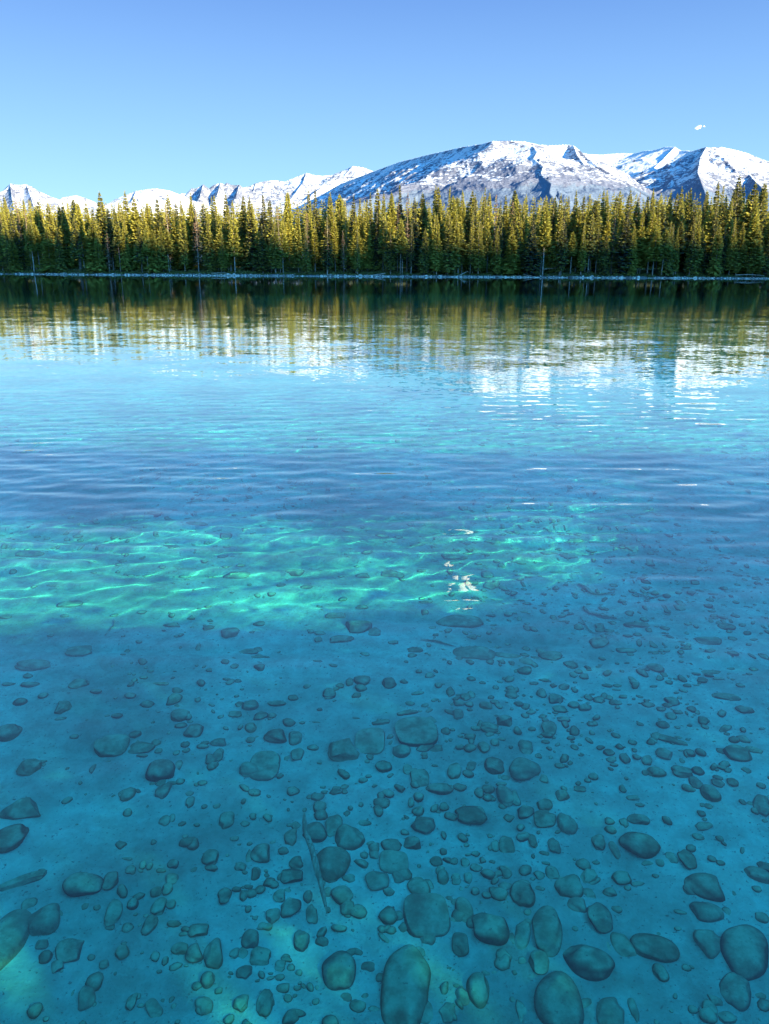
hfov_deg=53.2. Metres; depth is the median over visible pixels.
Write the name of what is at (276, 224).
spruce tree
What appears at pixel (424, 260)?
spruce tree
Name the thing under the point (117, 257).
spruce tree
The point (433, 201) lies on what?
spruce tree
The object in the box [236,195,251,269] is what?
spruce tree
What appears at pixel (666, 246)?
pine tree
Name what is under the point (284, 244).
pine tree
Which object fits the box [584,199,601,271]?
pine tree
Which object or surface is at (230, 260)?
spruce tree
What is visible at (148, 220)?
spruce tree
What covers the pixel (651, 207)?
spruce tree
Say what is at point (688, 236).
spruce tree
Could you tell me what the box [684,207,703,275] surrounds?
spruce tree
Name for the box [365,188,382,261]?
spruce tree
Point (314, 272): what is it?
shoreline
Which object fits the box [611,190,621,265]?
spruce tree
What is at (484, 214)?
pine tree
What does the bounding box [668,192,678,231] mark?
pine tree
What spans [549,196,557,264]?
pine tree
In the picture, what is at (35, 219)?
pine tree
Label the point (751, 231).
pine tree
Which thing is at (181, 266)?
spruce tree
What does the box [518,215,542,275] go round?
spruce tree
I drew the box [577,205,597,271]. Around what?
spruce tree
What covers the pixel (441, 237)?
pine tree
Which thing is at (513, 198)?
pine tree
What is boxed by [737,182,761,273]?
spruce tree
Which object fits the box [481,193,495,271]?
spruce tree
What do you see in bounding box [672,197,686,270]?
spruce tree
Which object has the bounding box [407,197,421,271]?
spruce tree
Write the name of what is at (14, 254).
spruce tree
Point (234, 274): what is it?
shore gravel
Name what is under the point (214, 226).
spruce tree
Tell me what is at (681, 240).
pine tree
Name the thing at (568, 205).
spruce tree
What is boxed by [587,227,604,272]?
pine tree
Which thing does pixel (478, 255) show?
spruce tree
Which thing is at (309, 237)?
dead tree
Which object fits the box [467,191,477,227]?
spruce tree
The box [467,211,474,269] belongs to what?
spruce tree
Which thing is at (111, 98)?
sky
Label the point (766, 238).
pine tree
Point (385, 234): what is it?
spruce tree
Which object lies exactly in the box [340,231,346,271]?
dead tree
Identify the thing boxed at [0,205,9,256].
pine tree
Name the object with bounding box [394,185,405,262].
spruce tree
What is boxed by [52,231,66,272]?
spruce tree
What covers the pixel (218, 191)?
mountain
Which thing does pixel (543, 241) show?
pine tree
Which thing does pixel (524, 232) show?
spruce tree
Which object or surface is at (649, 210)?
spruce tree
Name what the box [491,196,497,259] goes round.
dead tree
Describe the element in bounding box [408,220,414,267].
spruce tree
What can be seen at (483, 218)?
spruce tree
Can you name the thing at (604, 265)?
spruce tree
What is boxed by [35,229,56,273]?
spruce tree
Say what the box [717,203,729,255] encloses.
pine tree
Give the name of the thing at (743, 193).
spruce tree
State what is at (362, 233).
spruce tree
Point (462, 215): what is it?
spruce tree
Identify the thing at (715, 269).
spruce tree
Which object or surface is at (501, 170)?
mountain
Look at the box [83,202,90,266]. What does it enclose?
spruce tree
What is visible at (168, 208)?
spruce tree
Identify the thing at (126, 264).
spruce tree
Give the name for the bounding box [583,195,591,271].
spruce tree
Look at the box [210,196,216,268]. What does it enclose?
spruce tree
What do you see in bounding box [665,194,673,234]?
pine tree
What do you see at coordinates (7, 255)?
spruce tree
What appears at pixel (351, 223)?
spruce tree
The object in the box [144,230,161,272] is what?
spruce tree
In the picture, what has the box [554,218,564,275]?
spruce tree
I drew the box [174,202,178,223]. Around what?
spruce tree
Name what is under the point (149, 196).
mountain
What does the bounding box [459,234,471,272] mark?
pine tree
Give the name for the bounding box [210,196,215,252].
spruce tree
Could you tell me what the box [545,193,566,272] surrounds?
spruce tree
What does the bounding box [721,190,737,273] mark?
spruce tree
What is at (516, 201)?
pine tree
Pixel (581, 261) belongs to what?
spruce tree
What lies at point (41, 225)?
pine tree
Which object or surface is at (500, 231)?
spruce tree
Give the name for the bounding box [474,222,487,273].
spruce tree
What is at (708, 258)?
spruce tree
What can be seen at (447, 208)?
spruce tree
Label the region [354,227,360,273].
spruce tree
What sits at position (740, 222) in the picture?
spruce tree
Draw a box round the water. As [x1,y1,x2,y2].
[0,274,768,1023]
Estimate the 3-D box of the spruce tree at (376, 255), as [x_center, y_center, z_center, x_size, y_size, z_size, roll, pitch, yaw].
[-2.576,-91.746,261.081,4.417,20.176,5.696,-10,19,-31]
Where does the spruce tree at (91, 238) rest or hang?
on the ground
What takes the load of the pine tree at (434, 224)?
on the ground
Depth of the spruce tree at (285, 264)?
259.53 m
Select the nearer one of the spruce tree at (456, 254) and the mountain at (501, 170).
the spruce tree at (456, 254)
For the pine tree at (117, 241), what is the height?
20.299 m
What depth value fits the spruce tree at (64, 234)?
271.31 m
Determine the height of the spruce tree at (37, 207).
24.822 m
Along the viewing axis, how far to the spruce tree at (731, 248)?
255.41 m
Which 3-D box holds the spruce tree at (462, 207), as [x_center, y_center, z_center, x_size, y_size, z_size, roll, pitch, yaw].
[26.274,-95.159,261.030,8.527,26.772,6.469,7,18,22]
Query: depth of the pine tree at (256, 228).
260.74 m
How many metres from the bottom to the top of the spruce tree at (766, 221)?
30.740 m
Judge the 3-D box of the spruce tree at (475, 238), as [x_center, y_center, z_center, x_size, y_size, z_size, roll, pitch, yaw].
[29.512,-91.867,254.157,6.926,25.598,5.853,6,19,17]
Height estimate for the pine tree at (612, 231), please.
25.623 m
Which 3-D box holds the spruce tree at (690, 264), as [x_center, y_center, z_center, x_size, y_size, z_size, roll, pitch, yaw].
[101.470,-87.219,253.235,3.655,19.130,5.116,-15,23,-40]
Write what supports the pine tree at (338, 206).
on the ground
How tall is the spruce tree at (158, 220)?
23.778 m
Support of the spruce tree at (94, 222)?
on the ground
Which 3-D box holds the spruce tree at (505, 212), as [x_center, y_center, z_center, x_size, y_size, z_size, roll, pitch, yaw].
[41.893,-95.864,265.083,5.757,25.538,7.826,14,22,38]
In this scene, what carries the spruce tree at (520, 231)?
on the ground
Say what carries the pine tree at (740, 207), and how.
on the ground
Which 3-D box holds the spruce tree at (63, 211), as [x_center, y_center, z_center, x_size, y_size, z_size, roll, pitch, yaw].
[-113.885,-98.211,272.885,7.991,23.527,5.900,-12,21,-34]
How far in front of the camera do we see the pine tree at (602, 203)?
266.78 m
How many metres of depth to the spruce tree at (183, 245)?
255.75 m
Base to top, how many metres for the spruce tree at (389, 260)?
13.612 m
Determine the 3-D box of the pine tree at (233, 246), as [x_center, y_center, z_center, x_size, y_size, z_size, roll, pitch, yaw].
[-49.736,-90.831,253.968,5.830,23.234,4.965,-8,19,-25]
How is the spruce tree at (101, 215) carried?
on the ground
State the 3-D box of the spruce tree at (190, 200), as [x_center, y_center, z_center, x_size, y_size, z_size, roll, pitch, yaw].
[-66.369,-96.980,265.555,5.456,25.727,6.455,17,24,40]
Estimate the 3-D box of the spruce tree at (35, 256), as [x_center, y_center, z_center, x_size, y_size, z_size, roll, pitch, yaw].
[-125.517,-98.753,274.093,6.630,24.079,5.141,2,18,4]
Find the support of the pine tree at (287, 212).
on the ground
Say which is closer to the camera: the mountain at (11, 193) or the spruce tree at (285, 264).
the spruce tree at (285, 264)
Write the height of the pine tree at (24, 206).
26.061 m
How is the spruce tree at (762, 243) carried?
on the ground
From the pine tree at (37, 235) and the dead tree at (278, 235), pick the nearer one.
the dead tree at (278, 235)
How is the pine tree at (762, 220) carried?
on the ground
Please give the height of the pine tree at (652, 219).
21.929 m
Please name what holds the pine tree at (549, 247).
on the ground
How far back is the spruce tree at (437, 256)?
250.69 m
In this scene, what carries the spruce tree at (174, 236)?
on the ground
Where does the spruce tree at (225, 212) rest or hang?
on the ground
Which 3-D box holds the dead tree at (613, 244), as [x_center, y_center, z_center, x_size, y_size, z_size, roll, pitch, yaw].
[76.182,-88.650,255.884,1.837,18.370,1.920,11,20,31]
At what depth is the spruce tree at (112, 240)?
263.64 m
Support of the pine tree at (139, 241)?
on the ground
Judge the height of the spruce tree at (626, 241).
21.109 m
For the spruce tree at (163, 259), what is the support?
on the ground
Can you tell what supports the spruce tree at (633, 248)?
on the ground
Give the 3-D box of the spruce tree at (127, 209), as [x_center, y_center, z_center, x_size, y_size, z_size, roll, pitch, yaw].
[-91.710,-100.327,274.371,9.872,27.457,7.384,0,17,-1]
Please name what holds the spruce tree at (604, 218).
on the ground
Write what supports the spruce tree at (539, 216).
on the ground
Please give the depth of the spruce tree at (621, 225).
254.77 m
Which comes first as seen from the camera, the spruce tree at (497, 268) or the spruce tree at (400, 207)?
the spruce tree at (497, 268)
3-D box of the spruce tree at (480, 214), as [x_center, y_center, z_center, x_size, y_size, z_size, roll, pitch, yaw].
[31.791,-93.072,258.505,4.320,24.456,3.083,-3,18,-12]
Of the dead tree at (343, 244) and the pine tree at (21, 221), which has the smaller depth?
the dead tree at (343, 244)
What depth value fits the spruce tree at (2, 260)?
277.80 m
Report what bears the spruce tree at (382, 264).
on the ground
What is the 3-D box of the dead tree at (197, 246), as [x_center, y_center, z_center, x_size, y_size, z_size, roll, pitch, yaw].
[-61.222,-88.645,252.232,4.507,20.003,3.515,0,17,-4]
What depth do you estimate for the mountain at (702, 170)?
7791.30 m
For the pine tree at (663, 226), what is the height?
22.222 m
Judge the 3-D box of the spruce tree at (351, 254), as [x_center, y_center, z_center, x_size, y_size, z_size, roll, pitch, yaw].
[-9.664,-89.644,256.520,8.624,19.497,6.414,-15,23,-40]
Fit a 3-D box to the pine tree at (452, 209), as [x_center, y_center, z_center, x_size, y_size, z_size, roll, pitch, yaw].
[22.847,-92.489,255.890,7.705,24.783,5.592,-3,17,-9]
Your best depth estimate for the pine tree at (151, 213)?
265.81 m
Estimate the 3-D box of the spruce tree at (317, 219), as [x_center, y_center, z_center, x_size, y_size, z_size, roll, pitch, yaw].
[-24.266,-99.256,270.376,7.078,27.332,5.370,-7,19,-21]
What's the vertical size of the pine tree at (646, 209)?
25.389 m
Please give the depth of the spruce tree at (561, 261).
250.72 m
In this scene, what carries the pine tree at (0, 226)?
on the ground
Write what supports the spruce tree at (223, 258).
on the ground
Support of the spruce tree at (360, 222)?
on the ground
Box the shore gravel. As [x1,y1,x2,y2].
[0,272,768,278]
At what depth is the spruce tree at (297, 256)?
256.57 m
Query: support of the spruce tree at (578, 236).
on the ground
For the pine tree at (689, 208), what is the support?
on the ground
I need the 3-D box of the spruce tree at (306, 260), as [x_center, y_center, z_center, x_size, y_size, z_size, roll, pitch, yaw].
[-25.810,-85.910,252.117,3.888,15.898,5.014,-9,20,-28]
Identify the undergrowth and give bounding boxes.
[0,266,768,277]
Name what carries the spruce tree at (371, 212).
on the ground
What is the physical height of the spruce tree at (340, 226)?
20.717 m
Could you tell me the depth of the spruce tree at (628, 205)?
257.45 m
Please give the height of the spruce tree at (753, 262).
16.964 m
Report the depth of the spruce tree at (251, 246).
257.56 m
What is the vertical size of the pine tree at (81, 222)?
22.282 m
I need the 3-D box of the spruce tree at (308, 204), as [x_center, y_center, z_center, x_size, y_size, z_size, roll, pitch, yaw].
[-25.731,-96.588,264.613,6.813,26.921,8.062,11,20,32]
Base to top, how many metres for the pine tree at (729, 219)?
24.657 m
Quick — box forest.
[0,191,768,269]
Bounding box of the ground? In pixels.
[0,265,768,278]
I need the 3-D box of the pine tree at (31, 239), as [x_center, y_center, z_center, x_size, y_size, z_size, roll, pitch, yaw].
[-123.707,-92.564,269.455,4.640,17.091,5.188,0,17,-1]
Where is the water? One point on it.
(384, 650)
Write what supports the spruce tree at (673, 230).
on the ground
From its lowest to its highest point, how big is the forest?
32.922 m
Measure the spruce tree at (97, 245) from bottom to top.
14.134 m
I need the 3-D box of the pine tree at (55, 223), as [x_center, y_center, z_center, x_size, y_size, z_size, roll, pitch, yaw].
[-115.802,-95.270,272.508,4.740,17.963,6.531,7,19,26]
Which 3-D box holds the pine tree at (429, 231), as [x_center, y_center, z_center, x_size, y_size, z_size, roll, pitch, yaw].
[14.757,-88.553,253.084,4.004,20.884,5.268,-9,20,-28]
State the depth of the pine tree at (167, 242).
253.81 m
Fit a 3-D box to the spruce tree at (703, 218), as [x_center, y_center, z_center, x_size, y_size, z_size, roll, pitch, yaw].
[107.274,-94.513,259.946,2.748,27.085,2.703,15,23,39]
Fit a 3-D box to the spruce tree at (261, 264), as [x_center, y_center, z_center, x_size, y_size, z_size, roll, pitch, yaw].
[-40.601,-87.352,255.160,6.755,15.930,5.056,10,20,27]
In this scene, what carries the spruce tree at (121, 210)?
on the ground
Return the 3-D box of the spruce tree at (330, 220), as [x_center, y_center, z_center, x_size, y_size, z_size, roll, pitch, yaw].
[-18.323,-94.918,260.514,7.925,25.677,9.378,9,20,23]
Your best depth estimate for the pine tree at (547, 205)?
265.32 m
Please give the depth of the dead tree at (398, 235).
258.67 m
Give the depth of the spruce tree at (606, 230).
260.03 m
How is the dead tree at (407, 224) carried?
on the ground
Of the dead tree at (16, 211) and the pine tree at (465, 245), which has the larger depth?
the dead tree at (16, 211)
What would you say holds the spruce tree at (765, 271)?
on the ground
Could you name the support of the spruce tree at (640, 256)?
on the ground
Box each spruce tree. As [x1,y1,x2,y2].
[0,235,6,270]
[4,197,10,236]
[4,233,17,268]
[6,236,23,271]
[9,210,24,266]
[9,211,28,268]
[26,200,42,268]
[31,200,48,268]
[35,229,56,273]
[40,203,63,264]
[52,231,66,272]
[58,213,78,268]
[59,202,75,261]
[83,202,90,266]
[83,219,107,272]
[88,208,106,263]
[89,192,116,268]
[90,231,111,272]
[110,207,124,262]
[114,246,123,266]
[117,203,126,268]
[119,214,131,270]
[120,203,129,247]
[122,192,134,255]
[128,197,150,269]
[133,209,152,270]
[144,203,154,263]
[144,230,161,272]
[152,198,172,269]
[157,227,170,272]
[164,194,175,268]
[170,206,183,269]
[173,206,194,269]
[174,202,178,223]
[177,200,188,270]
[186,203,207,268]
[188,192,200,268]
[192,202,202,262]
[201,213,217,271]
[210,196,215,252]
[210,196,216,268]
[212,208,226,269]
[217,232,229,271]
[218,193,237,269]
[224,209,237,271]
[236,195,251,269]
[240,197,263,270]
[253,225,272,272]
[257,195,267,260]
[266,218,284,271]
[276,205,278,270]
[280,212,293,271]
[290,204,304,271]
[300,226,311,272]
[301,190,319,268]
[304,208,318,270]
[311,217,319,270]
[312,191,324,267]
[319,193,341,269]
[319,216,333,273]
[330,209,339,270]
[331,208,347,270]
[340,201,349,270]
[344,197,361,271]
[344,214,366,272]
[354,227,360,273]
[358,200,364,270]
[360,203,374,271]
[361,208,365,270]
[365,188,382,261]
[366,192,373,269]
[371,212,382,269]
[373,208,389,270]
[382,218,388,270]
[383,233,398,273]
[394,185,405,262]
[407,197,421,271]
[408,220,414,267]
[415,192,432,270]
[416,227,431,274]
[428,186,439,266]
[428,187,443,265]
[429,214,443,273]
[437,212,457,273]
[440,207,449,273]
[441,186,450,235]
[449,211,461,273]
[455,210,469,272]
[457,190,467,237]
[459,203,471,272]
[465,194,481,272]
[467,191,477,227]
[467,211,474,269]
[472,220,485,273]
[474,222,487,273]
[477,198,483,246]
[481,189,490,269]
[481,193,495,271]
[490,202,504,271]
[490,229,502,274]
[499,214,506,262]
[499,225,521,274]
[500,197,510,266]
[502,208,523,268]
[514,203,522,232]
[514,219,524,274]
[517,202,526,240]
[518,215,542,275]
[520,204,526,270]
[531,197,535,247]
[533,208,548,271]
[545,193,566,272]
[547,201,555,267]
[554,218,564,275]
[555,204,568,275]
[563,191,579,270]
[563,197,569,271]
[565,207,588,271]
[574,199,608,271]
[576,225,587,274]
[577,196,587,247]
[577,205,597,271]
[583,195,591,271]
[597,236,612,274]
[599,204,611,262]
[601,198,611,271]
[609,201,617,270]
[610,210,633,275]
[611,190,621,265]
[612,189,634,270]
[612,209,624,272]
[625,223,637,275]
[633,211,646,274]
[639,189,653,270]
[645,192,654,270]
[658,220,674,275]
[666,225,676,275]
[672,187,684,271]
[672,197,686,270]
[672,227,679,274]
[678,204,699,270]
[682,217,697,274]
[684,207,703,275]
[696,190,706,270]
[698,192,708,271]
[700,201,718,272]
[707,226,723,276]
[717,227,727,271]
[718,185,724,214]
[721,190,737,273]
[724,218,739,274]
[728,222,748,273]
[732,195,750,273]
[735,188,745,234]
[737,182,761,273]
[740,226,768,276]
[750,229,764,276]
[756,183,768,257]
[762,239,768,275]
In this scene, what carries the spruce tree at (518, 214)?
on the ground
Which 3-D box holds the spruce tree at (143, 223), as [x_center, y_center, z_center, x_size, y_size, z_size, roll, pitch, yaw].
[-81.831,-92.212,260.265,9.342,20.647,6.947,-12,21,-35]
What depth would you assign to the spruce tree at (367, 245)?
260.23 m
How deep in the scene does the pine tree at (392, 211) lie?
265.72 m
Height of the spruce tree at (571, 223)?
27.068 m
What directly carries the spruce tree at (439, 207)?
on the ground
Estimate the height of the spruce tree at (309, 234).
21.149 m
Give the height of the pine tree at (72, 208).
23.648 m
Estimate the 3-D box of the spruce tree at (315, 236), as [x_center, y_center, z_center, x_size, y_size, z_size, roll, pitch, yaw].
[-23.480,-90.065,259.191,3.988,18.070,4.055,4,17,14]
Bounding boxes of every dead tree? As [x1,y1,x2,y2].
[15,202,22,246]
[24,209,31,268]
[106,233,111,272]
[163,209,173,269]
[192,210,203,271]
[277,211,281,272]
[301,213,312,265]
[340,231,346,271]
[394,204,399,271]
[405,194,409,271]
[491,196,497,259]
[611,217,616,273]
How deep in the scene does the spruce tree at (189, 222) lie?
262.54 m
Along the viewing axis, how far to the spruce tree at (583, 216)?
266.22 m
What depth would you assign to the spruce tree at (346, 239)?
259.19 m
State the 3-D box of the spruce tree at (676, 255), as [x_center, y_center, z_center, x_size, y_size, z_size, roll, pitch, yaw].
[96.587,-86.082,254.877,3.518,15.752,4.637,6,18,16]
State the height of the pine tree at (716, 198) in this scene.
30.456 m
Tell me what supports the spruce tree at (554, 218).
on the ground
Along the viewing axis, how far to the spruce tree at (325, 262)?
252.94 m
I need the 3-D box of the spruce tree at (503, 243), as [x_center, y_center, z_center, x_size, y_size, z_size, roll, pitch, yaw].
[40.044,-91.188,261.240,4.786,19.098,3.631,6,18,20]
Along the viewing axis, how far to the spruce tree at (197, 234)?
259.53 m
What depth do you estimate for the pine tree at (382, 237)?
255.61 m
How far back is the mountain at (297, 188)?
15652.84 m
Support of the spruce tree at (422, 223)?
on the ground
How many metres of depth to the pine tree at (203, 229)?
254.67 m
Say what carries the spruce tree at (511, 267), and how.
on the ground
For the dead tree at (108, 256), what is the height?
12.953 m
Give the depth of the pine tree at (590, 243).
253.97 m
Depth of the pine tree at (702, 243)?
256.42 m
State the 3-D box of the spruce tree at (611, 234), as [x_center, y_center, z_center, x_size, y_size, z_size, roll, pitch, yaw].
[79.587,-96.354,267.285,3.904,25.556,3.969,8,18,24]
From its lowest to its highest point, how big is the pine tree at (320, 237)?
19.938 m
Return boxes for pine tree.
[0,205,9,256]
[0,212,7,243]
[15,209,27,268]
[22,199,31,264]
[24,223,38,271]
[32,224,42,268]
[33,207,41,264]
[37,208,45,244]
[51,217,63,248]
[56,207,61,228]
[69,199,81,268]
[70,214,87,271]
[74,204,87,267]
[102,207,119,270]
[112,211,122,271]
[133,225,148,272]
[141,229,152,271]
[147,205,158,240]
[160,229,177,271]
[198,202,211,266]
[213,215,226,271]
[226,202,242,271]
[240,219,261,248]
[260,199,275,272]
[279,217,289,272]
[283,192,294,267]
[317,212,328,257]
[334,195,350,248]
[376,194,387,259]
[386,192,396,237]
[392,219,409,273]
[397,221,407,272]
[405,210,415,270]
[423,210,433,272]
[429,214,439,273]
[435,233,442,273]
[443,196,459,240]
[456,223,470,272]
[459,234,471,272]
[478,200,487,228]
[482,229,494,271]
[509,191,519,219]
[509,195,518,231]
[530,200,554,274]
[536,207,553,275]
[544,202,553,269]
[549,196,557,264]
[551,207,568,245]
[565,232,578,273]
[583,215,595,272]
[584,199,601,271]
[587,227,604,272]
[600,191,604,216]
[608,196,618,272]
[628,197,640,247]
[639,196,649,272]
[640,206,661,272]
[643,226,662,274]
[646,199,661,268]
[648,205,668,271]
[656,228,674,274]
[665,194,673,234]
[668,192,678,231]
[674,222,688,273]
[681,188,692,271]
[696,227,706,273]
[701,200,713,272]
[704,182,719,272]
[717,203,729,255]
[722,199,733,247]
[726,176,744,236]
[740,207,764,275]
[758,183,767,231]
[763,219,768,251]
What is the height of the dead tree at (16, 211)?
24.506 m
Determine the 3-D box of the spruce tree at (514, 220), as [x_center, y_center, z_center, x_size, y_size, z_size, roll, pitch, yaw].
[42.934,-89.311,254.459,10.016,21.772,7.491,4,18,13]
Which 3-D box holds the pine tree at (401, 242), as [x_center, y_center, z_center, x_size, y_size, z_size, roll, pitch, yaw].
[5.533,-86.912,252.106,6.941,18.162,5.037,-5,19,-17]
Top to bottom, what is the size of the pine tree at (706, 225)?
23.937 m
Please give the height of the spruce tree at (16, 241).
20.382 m
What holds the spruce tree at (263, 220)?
on the ground
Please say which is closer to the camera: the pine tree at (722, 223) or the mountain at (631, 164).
the pine tree at (722, 223)
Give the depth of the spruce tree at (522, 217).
257.00 m
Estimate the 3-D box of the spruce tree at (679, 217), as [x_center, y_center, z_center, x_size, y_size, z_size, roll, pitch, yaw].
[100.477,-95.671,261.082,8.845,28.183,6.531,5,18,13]
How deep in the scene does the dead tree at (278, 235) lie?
250.58 m
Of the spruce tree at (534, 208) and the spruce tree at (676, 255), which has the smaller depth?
the spruce tree at (676, 255)
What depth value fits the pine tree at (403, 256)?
254.56 m
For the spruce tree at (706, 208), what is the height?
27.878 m
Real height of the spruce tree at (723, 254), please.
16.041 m
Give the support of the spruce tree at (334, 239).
on the ground
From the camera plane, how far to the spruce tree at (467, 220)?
255.07 m
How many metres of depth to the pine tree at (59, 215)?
272.97 m
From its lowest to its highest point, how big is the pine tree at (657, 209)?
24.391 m
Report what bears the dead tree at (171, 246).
on the ground
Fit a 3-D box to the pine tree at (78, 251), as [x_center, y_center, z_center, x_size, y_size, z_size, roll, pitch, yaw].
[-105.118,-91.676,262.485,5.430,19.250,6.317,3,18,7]
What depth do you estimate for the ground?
259.96 m
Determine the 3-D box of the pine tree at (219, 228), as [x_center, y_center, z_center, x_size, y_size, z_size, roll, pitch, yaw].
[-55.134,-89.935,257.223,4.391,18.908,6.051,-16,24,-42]
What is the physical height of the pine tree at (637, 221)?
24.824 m
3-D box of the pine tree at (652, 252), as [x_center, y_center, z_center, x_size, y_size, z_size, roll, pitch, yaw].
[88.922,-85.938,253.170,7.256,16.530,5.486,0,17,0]
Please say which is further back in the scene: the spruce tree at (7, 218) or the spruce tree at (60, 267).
the spruce tree at (7, 218)
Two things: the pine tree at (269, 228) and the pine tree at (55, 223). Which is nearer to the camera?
the pine tree at (269, 228)
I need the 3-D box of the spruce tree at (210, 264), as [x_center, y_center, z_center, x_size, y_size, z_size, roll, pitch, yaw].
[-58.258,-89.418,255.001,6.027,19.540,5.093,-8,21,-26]
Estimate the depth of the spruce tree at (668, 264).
253.55 m
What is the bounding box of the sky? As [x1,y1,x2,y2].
[0,0,768,204]
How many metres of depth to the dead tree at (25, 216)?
276.90 m
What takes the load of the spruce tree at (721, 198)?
on the ground
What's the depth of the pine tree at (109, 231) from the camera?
258.92 m
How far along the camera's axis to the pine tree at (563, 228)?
260.46 m
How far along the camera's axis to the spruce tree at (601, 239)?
260.88 m
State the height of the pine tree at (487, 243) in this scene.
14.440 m
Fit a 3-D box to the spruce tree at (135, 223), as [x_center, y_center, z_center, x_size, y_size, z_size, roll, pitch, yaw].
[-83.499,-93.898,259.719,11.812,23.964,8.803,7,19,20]
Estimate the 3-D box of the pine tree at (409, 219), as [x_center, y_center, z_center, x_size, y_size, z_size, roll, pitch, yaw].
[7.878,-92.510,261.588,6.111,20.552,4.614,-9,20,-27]
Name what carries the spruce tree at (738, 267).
on the ground
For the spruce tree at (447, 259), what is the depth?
250.95 m
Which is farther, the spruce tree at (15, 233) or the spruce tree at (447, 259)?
the spruce tree at (15, 233)
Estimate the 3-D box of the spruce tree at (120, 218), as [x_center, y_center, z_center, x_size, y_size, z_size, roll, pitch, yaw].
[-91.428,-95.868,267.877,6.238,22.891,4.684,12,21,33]
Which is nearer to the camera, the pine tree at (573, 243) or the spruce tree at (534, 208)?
the pine tree at (573, 243)
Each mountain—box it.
[0,184,100,219]
[81,189,222,221]
[180,183,271,227]
[244,166,372,219]
[292,141,674,230]
[583,147,688,176]
[631,147,768,213]
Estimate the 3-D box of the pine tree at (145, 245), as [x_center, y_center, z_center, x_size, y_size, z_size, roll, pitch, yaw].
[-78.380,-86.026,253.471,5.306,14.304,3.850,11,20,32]
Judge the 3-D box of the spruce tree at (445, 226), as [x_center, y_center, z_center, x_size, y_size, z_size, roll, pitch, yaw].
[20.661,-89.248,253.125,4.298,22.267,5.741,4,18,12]
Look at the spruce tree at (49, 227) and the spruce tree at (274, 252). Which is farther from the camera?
the spruce tree at (49, 227)

